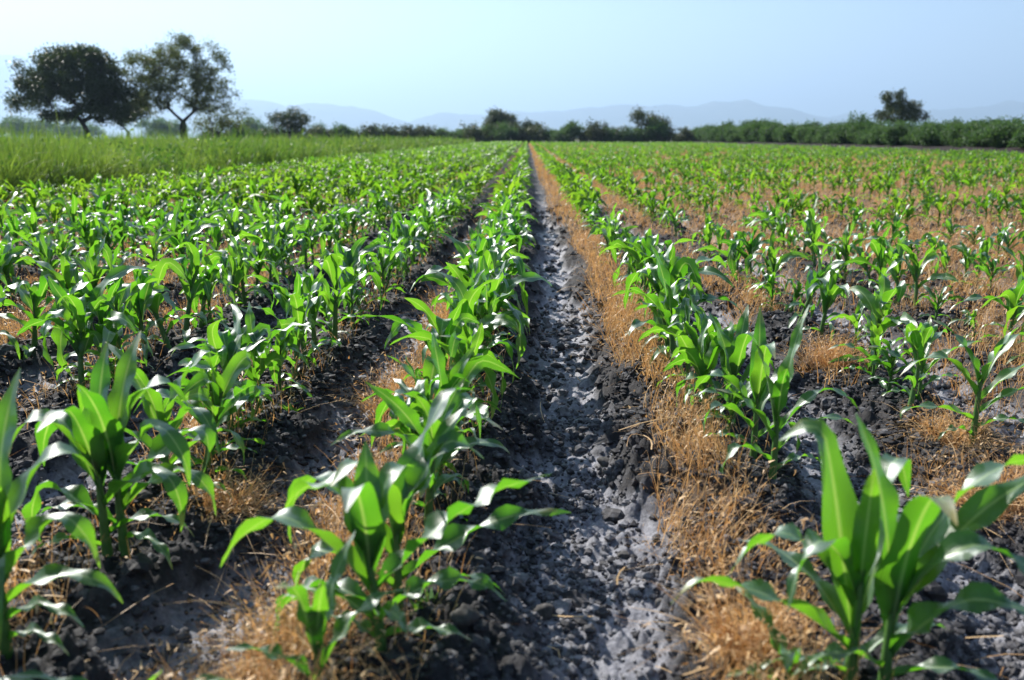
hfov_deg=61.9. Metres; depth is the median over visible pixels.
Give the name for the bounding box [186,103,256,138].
tree
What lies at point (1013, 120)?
hedge bush
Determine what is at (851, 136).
hedge bush
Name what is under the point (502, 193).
maize plant
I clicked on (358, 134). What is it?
scrub bush
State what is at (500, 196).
maize plant
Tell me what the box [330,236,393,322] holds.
maize plant
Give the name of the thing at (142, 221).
maize plant
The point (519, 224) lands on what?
maize plant
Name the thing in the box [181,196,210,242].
maize plant
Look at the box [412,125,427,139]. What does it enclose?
scrub bush
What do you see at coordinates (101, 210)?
maize plant
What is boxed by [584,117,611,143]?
scrub bush
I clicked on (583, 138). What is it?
scrub bush
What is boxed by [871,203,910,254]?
maize plant
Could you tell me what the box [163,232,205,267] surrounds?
maize plant
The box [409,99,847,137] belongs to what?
hills
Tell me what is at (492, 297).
maize plant
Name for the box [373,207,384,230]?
maize plant
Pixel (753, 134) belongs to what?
hedge bush
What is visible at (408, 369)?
maize plant
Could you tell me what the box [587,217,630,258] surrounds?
maize plant
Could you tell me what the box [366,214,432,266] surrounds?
maize plant
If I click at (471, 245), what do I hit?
maize plant
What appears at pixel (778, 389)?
maize plant
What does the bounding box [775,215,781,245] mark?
maize plant
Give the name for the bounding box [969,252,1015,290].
maize plant
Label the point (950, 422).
dry grass tuft
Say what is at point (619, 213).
maize plant
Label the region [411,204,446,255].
maize plant
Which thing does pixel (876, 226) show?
maize plant
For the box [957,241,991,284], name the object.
maize plant
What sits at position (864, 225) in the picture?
maize plant
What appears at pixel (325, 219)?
maize plant
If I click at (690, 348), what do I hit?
maize plant
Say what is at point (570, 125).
scrub bush
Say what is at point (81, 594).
stone
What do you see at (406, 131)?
scrub bush
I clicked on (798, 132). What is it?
hedge bush
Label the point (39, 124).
distant tree
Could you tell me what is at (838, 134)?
hedge bush
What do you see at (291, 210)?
maize plant
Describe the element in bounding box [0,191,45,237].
maize plant
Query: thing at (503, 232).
maize plant
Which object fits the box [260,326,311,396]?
maize plant
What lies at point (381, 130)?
scrub bush
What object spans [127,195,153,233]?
maize plant
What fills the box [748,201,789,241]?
maize plant
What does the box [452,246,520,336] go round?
maize plant
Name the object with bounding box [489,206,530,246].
maize plant
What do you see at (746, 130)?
hedge bush
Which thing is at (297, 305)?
maize plant
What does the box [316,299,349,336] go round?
maize plant
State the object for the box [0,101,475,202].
tall grass
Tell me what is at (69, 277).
maize plant
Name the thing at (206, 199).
maize plant
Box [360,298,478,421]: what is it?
maize plant
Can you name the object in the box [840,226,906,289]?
maize plant
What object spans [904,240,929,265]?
maize plant
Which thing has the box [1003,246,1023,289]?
maize plant
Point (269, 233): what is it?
maize plant
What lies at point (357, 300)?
maize plant
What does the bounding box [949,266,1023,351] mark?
maize plant
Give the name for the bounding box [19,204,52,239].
maize plant
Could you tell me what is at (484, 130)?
scrub bush
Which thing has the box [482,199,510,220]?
maize plant
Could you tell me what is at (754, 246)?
maize plant
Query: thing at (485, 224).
maize plant
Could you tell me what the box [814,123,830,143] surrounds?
hedge bush
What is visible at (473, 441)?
maize plant
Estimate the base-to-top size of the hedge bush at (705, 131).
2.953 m
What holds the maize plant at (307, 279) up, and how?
on the ground at (196, 582)
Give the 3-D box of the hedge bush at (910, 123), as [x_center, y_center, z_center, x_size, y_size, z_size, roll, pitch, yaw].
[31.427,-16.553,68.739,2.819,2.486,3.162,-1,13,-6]
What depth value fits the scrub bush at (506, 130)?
141.36 m
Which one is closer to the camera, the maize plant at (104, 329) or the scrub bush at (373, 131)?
the maize plant at (104, 329)
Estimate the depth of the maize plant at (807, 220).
6.86 m
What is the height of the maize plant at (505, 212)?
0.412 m
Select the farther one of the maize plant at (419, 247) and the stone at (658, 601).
the maize plant at (419, 247)
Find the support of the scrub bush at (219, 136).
on the ground at (196, 582)
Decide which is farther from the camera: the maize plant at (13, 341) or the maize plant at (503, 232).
the maize plant at (503, 232)
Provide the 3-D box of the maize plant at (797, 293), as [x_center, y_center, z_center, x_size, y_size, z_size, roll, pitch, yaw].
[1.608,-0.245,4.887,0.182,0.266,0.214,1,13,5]
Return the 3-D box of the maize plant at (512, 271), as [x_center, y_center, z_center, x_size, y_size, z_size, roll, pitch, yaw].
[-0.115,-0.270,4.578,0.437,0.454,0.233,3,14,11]
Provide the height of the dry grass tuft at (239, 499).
0.279 m
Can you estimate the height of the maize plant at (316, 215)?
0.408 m
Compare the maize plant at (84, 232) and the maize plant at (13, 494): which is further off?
the maize plant at (84, 232)
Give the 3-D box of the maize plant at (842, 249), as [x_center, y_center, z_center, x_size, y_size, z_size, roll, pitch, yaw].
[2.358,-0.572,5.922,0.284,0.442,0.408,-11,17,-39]
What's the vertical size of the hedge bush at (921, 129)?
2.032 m
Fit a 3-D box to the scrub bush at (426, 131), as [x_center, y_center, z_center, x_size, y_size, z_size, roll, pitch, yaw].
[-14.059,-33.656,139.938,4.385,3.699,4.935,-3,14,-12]
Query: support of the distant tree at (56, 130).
on the ground at (196, 582)
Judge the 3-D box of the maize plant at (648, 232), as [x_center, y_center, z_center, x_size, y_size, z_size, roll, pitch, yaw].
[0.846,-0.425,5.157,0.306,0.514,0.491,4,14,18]
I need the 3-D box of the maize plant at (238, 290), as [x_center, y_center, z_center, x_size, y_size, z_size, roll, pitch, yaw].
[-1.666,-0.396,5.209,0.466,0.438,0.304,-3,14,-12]
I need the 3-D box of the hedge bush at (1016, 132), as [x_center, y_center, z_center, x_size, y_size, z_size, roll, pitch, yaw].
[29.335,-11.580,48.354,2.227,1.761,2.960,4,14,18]
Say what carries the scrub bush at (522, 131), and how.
on the ground at (196, 582)
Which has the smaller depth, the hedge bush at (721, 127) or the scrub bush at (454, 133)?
the hedge bush at (721, 127)
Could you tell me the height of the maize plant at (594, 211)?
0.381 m
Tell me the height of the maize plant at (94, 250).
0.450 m
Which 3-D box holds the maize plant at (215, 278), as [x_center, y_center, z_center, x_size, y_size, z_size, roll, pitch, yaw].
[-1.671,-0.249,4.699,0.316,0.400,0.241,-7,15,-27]
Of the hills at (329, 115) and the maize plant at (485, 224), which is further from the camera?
the hills at (329, 115)
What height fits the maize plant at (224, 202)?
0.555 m
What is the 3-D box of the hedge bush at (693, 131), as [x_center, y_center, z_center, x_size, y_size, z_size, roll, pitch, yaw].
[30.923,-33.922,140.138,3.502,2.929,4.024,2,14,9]
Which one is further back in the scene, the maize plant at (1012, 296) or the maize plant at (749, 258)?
the maize plant at (749, 258)
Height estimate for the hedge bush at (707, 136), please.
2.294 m
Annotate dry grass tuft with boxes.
[84,634,244,679]
[103,548,472,679]
[132,447,336,593]
[299,351,515,449]
[620,554,936,679]
[772,316,934,382]
[850,381,1022,467]
[850,434,1023,575]
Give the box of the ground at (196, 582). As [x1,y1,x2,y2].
[0,138,1023,679]
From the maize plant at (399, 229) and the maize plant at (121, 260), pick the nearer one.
the maize plant at (121, 260)
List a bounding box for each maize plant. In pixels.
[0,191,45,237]
[0,198,35,267]
[0,239,39,306]
[0,242,32,298]
[0,273,28,358]
[0,275,77,359]
[0,367,122,659]
[0,670,231,679]
[1,229,51,294]
[6,208,67,259]
[8,215,54,256]
[8,340,192,557]
[12,212,37,230]
[15,249,83,289]
[16,231,74,291]
[17,293,115,388]
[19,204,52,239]
[19,222,53,260]
[25,225,90,269]
[30,237,53,277]
[38,331,215,569]
[40,265,151,379]
[44,226,81,249]
[46,194,106,244]
[55,277,154,387]
[56,211,115,258]
[65,278,163,364]
[69,240,111,280]
[70,215,105,264]
[75,204,106,236]
[79,233,123,316]
[80,217,135,263]
[81,205,92,247]
[86,190,116,245]
[88,342,244,499]
[100,205,162,264]
[102,236,130,293]
[103,265,169,365]
[105,203,136,222]
[107,217,131,242]
[114,203,144,239]
[117,220,185,284]
[120,227,145,261]
[122,258,198,350]
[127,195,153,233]
[130,202,160,257]
[133,350,271,493]
[140,339,273,465]
[142,200,223,281]
[142,203,186,256]
[147,201,188,230]
[147,242,226,341]
[157,213,220,266]
[159,199,201,238]
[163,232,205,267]
[167,304,273,434]
[169,254,236,327]
[169,323,274,428]
[171,302,305,414]
[178,341,242,435]
[179,262,235,323]
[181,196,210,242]
[185,192,229,238]
[194,200,211,243]
[198,241,273,304]
[201,227,230,257]
[203,193,224,232]
[206,211,243,250]
[207,226,271,306]
[208,206,252,253]
[209,189,233,236]
[210,199,233,234]
[211,218,227,249]
[220,239,274,311]
[220,441,550,653]
[225,530,404,679]
[226,237,283,296]
[232,198,277,252]
[237,212,266,243]
[239,218,296,283]
[243,201,280,239]
[244,275,329,380]
[246,217,308,277]
[246,237,289,289]
[247,272,340,365]
[250,214,310,279]
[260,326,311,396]
[262,218,307,275]
[264,199,296,219]
[269,193,301,238]
[271,212,303,224]
[276,195,314,224]
[280,261,341,352]
[286,213,333,268]
[287,387,570,610]
[297,218,330,263]
[301,214,343,256]
[307,249,382,347]
[309,212,344,255]
[315,214,337,255]
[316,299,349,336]
[322,206,360,246]
[328,260,378,329]
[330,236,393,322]
[330,378,480,526]
[331,203,367,245]
[331,206,361,245]
[333,240,374,311]
[334,204,378,240]
[339,211,362,243]
[349,215,373,240]
[356,199,371,236]
[356,258,388,304]
[359,205,376,237]
[359,379,455,495]
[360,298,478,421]
[362,190,393,231]
[363,332,519,476]
[364,206,380,231]
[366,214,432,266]
[366,233,412,286]
[366,241,407,300]
[369,238,413,290]
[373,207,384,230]
[373,234,414,279]
[378,210,429,262]
[379,355,502,453]
[390,218,429,274]
[390,322,506,431]
[392,393,508,498]
[403,198,453,247]
[403,367,450,379]
[405,188,443,242]
[406,210,428,261]
[409,228,531,321]
[410,214,428,256]
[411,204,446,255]
[411,211,443,251]
[419,249,499,332]
[422,323,514,392]
[423,192,454,231]
[424,198,452,234]
[425,292,529,393]
[430,193,447,235]
[430,205,446,238]
[431,262,523,332]
[433,271,498,385]
[436,188,462,230]
[436,197,460,234]
[438,232,497,281]
[438,240,527,344]
[443,269,515,373]
[446,260,526,367]
[448,248,517,313]
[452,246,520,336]
[455,216,516,256]
[463,230,505,252]
[467,255,551,351]
[470,233,521,252]
[470,237,515,261]
[475,195,524,227]
[476,208,520,223]
[480,197,516,209]
[480,201,537,250]
[482,193,519,207]
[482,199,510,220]
[482,217,517,243]
[482,218,495,237]
[482,219,493,229]
[484,216,527,264]
[486,242,527,269]
[487,210,517,251]
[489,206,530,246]
[489,220,506,260]
[491,248,518,309]
[495,198,531,224]
[496,191,523,210]
[497,219,533,251]
[499,200,533,218]
[502,210,508,217]
[503,191,530,207]
[504,213,535,251]
[582,202,601,228]
[582,203,627,251]
[584,199,600,228]
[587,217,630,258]
[595,208,625,266]
[595,217,637,261]
[599,234,695,316]
[613,232,647,298]
[616,227,640,285]
[618,236,647,308]
[621,228,663,302]
[621,243,733,342]
[624,241,698,333]
[625,244,697,382]
[628,277,705,364]
[633,272,741,353]
[638,297,722,388]
[639,253,725,340]
[659,206,670,229]
[661,205,689,237]
[663,294,749,407]
[668,212,691,233]
[668,314,739,415]
[675,304,787,425]
[676,419,945,679]
[690,308,800,459]
[692,225,726,254]
[693,213,721,258]
[697,232,750,275]
[699,380,751,434]
[709,222,735,267]
[717,224,769,283]
[717,305,858,479]
[719,231,764,279]
[727,586,845,679]
[733,215,752,230]
[739,215,760,236]
[742,229,783,294]
[746,245,808,302]
[747,212,799,252]
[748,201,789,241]
[748,274,785,311]
[749,204,781,232]
[757,210,771,239]
[774,226,798,252]
[774,275,812,312]
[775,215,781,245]
[784,243,845,327]
[791,208,827,256]
[793,209,830,266]
[793,413,1023,679]
[802,211,826,257]
[802,265,849,340]
[811,236,856,276]
[821,225,890,279]
[828,311,905,381]
[829,272,920,371]
[829,299,870,354]
[831,207,869,239]
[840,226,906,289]
[847,244,904,286]
[853,219,871,242]
[857,339,927,393]
[867,219,884,242]
[868,315,978,400]
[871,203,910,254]
[877,236,923,305]
[881,322,946,410]
[886,243,958,308]
[887,228,909,254]
[900,318,1023,445]
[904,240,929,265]
[912,232,948,270]
[916,285,964,320]
[929,218,975,250]
[930,240,962,274]
[947,309,987,340]
[949,237,994,285]
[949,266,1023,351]
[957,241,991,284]
[959,225,988,250]
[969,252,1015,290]
[988,215,1016,258]
[993,227,1023,262]
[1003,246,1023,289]
[1013,231,1023,263]
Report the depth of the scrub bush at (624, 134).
142.91 m
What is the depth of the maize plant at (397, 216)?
6.57 m
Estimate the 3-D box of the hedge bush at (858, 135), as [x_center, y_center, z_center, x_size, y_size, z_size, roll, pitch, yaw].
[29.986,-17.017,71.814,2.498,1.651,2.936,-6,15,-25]
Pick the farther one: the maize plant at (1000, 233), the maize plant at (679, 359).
the maize plant at (1000, 233)
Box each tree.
[0,112,32,137]
[1,41,148,138]
[23,117,58,137]
[46,119,83,139]
[74,118,110,137]
[105,90,154,138]
[119,29,242,141]
[133,113,177,139]
[153,118,194,138]
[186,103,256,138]
[240,113,261,132]
[250,116,269,131]
[262,106,314,137]
[309,122,326,129]
[481,106,523,140]
[518,117,542,129]
[628,104,675,135]
[870,87,932,125]
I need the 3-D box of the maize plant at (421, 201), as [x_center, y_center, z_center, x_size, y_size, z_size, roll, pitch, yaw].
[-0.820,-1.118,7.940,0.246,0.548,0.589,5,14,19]
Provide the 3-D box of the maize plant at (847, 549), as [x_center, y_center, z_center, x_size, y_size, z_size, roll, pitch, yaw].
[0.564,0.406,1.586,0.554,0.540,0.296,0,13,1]
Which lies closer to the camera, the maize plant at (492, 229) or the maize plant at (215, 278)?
the maize plant at (215, 278)
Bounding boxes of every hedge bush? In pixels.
[691,125,701,140]
[694,126,704,141]
[699,123,709,140]
[700,123,718,141]
[704,127,715,141]
[706,125,723,141]
[711,119,735,141]
[715,128,735,141]
[721,124,740,141]
[725,127,741,141]
[735,121,752,141]
[738,119,764,141]
[747,118,770,141]
[757,119,782,142]
[770,127,782,142]
[775,120,802,142]
[790,120,808,142]
[800,119,821,143]
[803,124,821,143]
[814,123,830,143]
[815,121,845,143]
[824,129,842,143]
[830,119,857,144]
[842,111,878,143]
[842,120,871,143]
[851,128,872,144]
[854,129,875,144]
[858,119,889,129]
[862,125,888,144]
[878,119,918,145]
[889,119,918,127]
[898,126,924,145]
[908,120,955,145]
[911,123,947,145]
[917,118,942,127]
[933,124,956,145]
[941,118,980,146]
[942,117,964,145]
[958,118,994,146]
[963,118,1007,146]
[972,116,1020,147]
[984,116,1016,146]
[994,114,1023,146]
[1003,121,1023,147]
[1006,120,1023,147]
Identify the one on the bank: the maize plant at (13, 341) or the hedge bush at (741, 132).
the hedge bush at (741, 132)
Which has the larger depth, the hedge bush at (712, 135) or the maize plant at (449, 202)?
the hedge bush at (712, 135)
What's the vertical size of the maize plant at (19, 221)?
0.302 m
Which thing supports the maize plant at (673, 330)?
on the ground at (196, 582)
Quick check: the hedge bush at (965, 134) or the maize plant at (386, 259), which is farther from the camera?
the hedge bush at (965, 134)
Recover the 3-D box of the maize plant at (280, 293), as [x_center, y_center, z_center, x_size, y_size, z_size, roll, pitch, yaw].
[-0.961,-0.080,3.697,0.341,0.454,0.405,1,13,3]
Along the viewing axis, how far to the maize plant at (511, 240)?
6.11 m
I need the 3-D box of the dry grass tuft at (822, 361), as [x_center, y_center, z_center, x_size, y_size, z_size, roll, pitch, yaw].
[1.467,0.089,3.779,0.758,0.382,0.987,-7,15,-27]
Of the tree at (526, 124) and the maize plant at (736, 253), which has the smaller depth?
the maize plant at (736, 253)
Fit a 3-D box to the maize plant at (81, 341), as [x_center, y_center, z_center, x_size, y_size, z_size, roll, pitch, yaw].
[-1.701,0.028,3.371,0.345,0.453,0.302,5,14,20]
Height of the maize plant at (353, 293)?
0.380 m
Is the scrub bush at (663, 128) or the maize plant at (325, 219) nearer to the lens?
the maize plant at (325, 219)
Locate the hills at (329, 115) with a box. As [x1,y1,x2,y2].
[76,99,413,137]
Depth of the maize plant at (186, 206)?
7.92 m
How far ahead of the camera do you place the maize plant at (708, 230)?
6.98 m
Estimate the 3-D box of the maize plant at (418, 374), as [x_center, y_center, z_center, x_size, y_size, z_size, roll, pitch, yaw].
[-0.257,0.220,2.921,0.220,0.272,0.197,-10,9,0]
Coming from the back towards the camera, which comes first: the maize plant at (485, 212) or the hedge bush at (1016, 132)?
the hedge bush at (1016, 132)
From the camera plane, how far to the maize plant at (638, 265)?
4.99 m
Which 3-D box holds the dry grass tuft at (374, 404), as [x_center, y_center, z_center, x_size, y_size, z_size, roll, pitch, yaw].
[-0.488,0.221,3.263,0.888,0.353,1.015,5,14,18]
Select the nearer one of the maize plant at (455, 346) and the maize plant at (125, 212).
the maize plant at (455, 346)
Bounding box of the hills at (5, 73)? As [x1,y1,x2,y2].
[0,55,190,136]
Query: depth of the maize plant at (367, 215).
8.62 m
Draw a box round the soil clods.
[0,203,1023,679]
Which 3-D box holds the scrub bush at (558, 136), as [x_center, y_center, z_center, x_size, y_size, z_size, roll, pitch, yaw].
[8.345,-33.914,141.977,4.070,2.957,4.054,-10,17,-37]
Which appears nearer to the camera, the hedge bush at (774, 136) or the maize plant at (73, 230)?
the maize plant at (73, 230)
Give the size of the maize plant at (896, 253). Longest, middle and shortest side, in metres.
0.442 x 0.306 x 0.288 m
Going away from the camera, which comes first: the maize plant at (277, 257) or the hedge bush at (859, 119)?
the maize plant at (277, 257)
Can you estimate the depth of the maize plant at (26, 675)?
1.41 m
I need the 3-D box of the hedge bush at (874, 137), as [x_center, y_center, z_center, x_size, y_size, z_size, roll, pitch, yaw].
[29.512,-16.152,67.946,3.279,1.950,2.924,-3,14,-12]
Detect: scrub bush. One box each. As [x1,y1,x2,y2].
[196,125,223,139]
[227,124,251,137]
[246,127,263,139]
[256,127,276,137]
[305,124,329,138]
[322,128,342,138]
[330,122,353,139]
[353,125,371,138]
[358,122,381,137]
[376,127,389,137]
[380,123,404,138]
[397,122,417,139]
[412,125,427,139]
[415,124,439,138]
[434,127,450,138]
[447,129,463,139]
[454,128,468,139]
[459,120,486,141]
[477,125,494,141]
[483,119,505,140]
[489,120,519,141]
[507,119,530,142]
[521,126,539,143]
[522,123,548,142]
[541,127,558,141]
[550,129,573,141]
[559,119,585,141]
[574,126,590,141]
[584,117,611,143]
[598,126,618,142]
[607,123,626,141]
[615,129,634,142]
[622,126,644,142]
[632,128,650,141]
[638,118,672,141]
[652,124,678,141]
[668,126,695,141]
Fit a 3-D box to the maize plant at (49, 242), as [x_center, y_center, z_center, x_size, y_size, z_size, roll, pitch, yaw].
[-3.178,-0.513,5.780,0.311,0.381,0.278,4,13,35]
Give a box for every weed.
[282,402,304,413]
[407,587,438,610]
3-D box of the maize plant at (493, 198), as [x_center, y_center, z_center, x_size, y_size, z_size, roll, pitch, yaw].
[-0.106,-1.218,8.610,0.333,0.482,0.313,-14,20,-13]
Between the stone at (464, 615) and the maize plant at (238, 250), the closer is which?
the stone at (464, 615)
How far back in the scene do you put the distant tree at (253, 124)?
349.62 m
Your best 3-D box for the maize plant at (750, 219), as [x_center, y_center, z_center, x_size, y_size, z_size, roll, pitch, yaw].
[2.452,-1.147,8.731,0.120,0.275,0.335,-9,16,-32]
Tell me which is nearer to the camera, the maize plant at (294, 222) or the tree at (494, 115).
the maize plant at (294, 222)
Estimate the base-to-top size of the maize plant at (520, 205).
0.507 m
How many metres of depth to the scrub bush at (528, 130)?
143.97 m
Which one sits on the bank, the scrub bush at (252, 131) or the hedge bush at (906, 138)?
the hedge bush at (906, 138)
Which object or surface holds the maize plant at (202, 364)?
on the ground at (196, 582)
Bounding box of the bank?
[690,141,1023,153]
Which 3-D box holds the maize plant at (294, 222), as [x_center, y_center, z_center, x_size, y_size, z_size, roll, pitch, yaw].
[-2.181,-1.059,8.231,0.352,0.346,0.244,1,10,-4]
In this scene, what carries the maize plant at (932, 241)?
on the ground at (196, 582)
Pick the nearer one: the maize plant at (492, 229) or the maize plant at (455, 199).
the maize plant at (492, 229)
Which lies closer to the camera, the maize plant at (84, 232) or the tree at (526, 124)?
the maize plant at (84, 232)
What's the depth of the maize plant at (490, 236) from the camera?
5.46 m
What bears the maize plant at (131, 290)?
on the ground at (196, 582)
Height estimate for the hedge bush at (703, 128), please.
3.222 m
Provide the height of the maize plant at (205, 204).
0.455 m
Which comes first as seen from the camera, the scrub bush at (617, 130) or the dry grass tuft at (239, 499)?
the dry grass tuft at (239, 499)
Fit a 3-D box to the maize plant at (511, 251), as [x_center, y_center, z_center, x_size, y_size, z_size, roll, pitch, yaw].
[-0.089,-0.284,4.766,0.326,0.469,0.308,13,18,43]
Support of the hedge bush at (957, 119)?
on the bank
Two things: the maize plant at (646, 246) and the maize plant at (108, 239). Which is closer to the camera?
the maize plant at (646, 246)
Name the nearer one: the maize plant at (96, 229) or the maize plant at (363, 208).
the maize plant at (96, 229)
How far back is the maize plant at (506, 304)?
3.75 m
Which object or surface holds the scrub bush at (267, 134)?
on the ground at (196, 582)
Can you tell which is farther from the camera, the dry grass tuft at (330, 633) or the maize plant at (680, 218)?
the maize plant at (680, 218)
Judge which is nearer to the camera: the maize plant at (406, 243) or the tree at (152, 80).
the maize plant at (406, 243)
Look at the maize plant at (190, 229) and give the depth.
6.30 m
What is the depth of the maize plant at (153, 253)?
5.66 m
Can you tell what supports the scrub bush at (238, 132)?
on the ground at (196, 582)
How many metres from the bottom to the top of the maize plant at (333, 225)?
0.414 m
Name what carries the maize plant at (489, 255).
on the ground at (196, 582)
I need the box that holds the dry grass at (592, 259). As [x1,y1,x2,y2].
[0,143,1023,679]
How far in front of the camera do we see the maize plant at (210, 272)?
4.50 m
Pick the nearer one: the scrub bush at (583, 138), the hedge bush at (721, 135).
the hedge bush at (721, 135)
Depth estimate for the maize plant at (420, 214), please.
7.45 m
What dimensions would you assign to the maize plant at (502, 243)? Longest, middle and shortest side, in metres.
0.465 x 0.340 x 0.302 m
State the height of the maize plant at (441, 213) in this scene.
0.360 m
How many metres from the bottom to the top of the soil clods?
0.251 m
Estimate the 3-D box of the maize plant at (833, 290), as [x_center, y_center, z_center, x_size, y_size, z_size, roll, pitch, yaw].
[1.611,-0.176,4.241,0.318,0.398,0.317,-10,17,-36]
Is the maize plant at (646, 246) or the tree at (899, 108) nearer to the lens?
the maize plant at (646, 246)
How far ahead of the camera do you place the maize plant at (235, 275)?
4.87 m
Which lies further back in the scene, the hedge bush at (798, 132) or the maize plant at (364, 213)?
the hedge bush at (798, 132)
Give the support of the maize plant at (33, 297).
on the ground at (196, 582)
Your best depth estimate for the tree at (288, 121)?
115.98 m
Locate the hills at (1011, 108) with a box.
[829,100,1023,126]
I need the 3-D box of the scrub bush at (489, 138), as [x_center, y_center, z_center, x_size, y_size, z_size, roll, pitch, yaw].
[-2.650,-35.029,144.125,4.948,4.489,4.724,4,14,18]
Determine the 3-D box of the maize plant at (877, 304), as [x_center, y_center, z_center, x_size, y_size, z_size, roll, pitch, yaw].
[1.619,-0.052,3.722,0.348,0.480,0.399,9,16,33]
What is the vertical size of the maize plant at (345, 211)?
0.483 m
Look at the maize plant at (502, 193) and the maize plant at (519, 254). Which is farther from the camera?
the maize plant at (502, 193)
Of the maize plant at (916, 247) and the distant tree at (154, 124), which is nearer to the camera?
the maize plant at (916, 247)
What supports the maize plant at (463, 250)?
on the ground at (196, 582)
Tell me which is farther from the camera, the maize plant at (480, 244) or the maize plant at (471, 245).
the maize plant at (471, 245)
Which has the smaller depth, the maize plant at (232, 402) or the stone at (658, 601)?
the stone at (658, 601)
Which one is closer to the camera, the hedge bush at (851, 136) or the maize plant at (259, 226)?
the maize plant at (259, 226)
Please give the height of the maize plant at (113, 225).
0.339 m
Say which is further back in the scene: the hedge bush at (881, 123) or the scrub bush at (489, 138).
the scrub bush at (489, 138)
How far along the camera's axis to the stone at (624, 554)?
2.27 m
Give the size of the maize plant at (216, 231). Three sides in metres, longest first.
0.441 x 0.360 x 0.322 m
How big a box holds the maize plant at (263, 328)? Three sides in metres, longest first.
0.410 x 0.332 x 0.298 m
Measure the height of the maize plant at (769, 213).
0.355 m
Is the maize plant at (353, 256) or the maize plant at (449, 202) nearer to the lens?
the maize plant at (353, 256)
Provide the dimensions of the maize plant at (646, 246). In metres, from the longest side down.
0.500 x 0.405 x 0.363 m
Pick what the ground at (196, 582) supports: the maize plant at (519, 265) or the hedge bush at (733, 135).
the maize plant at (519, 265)
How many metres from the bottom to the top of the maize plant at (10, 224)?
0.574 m
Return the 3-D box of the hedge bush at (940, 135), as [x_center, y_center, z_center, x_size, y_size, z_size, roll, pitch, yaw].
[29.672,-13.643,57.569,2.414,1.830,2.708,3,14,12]
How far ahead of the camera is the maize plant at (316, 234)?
6.55 m
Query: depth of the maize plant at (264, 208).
7.88 m
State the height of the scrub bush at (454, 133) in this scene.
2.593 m
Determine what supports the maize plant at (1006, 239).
on the ground at (196, 582)
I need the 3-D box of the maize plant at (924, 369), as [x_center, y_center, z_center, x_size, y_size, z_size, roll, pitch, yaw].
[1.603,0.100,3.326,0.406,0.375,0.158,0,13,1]
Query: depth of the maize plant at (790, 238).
7.31 m
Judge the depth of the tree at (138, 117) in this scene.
85.76 m
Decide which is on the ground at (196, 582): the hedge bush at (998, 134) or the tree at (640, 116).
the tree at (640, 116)
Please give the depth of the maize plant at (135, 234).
6.98 m
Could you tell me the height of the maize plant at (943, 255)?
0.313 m
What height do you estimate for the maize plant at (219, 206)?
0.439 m
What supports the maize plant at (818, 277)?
on the ground at (196, 582)
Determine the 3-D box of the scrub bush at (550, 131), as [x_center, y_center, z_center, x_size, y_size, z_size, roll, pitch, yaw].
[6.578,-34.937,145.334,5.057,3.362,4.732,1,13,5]
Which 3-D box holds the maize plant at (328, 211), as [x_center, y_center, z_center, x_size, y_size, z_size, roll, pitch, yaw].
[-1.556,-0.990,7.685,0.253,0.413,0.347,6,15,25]
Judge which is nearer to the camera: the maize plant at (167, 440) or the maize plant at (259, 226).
the maize plant at (167, 440)
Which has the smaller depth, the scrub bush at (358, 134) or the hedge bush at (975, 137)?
the hedge bush at (975, 137)
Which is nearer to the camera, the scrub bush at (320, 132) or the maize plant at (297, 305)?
the maize plant at (297, 305)
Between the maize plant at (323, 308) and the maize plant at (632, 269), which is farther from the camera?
the maize plant at (632, 269)
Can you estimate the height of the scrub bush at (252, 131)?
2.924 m
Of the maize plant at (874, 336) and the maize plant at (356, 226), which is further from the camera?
the maize plant at (356, 226)
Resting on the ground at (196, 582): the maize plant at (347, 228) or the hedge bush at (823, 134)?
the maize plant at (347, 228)
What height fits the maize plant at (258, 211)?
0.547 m
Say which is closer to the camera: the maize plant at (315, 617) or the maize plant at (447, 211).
the maize plant at (315, 617)
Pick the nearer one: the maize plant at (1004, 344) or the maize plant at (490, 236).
the maize plant at (1004, 344)
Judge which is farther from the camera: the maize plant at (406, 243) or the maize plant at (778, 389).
the maize plant at (406, 243)
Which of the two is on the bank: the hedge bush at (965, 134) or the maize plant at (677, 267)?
the hedge bush at (965, 134)
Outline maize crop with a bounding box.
[0,140,1023,363]
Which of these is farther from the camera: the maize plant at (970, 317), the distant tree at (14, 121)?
the distant tree at (14, 121)
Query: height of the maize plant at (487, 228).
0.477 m
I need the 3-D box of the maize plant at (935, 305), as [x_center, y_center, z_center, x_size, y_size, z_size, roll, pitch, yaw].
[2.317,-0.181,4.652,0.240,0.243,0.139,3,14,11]
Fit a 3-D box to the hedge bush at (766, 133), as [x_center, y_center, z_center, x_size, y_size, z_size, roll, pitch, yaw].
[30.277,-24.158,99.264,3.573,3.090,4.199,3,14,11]
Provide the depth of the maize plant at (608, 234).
6.71 m
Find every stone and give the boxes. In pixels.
[75,589,89,599]
[449,603,478,628]
[530,603,554,620]
[597,457,609,467]
[617,551,629,558]
[655,598,662,607]
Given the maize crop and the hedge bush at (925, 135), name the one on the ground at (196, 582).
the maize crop
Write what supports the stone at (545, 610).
on the ground at (196, 582)
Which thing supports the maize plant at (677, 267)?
on the ground at (196, 582)
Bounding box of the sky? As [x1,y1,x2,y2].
[0,0,1023,121]
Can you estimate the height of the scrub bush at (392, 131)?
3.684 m
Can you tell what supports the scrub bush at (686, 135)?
on the ground at (196, 582)
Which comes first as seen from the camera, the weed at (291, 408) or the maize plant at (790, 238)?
the weed at (291, 408)
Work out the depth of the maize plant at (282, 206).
8.31 m
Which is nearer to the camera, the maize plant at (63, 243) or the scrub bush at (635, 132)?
the maize plant at (63, 243)
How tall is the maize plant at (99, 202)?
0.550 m
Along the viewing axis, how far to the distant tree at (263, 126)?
369.04 m
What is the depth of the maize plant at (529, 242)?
6.54 m
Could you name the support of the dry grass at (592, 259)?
on the ground at (196, 582)
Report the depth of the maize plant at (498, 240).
5.05 m

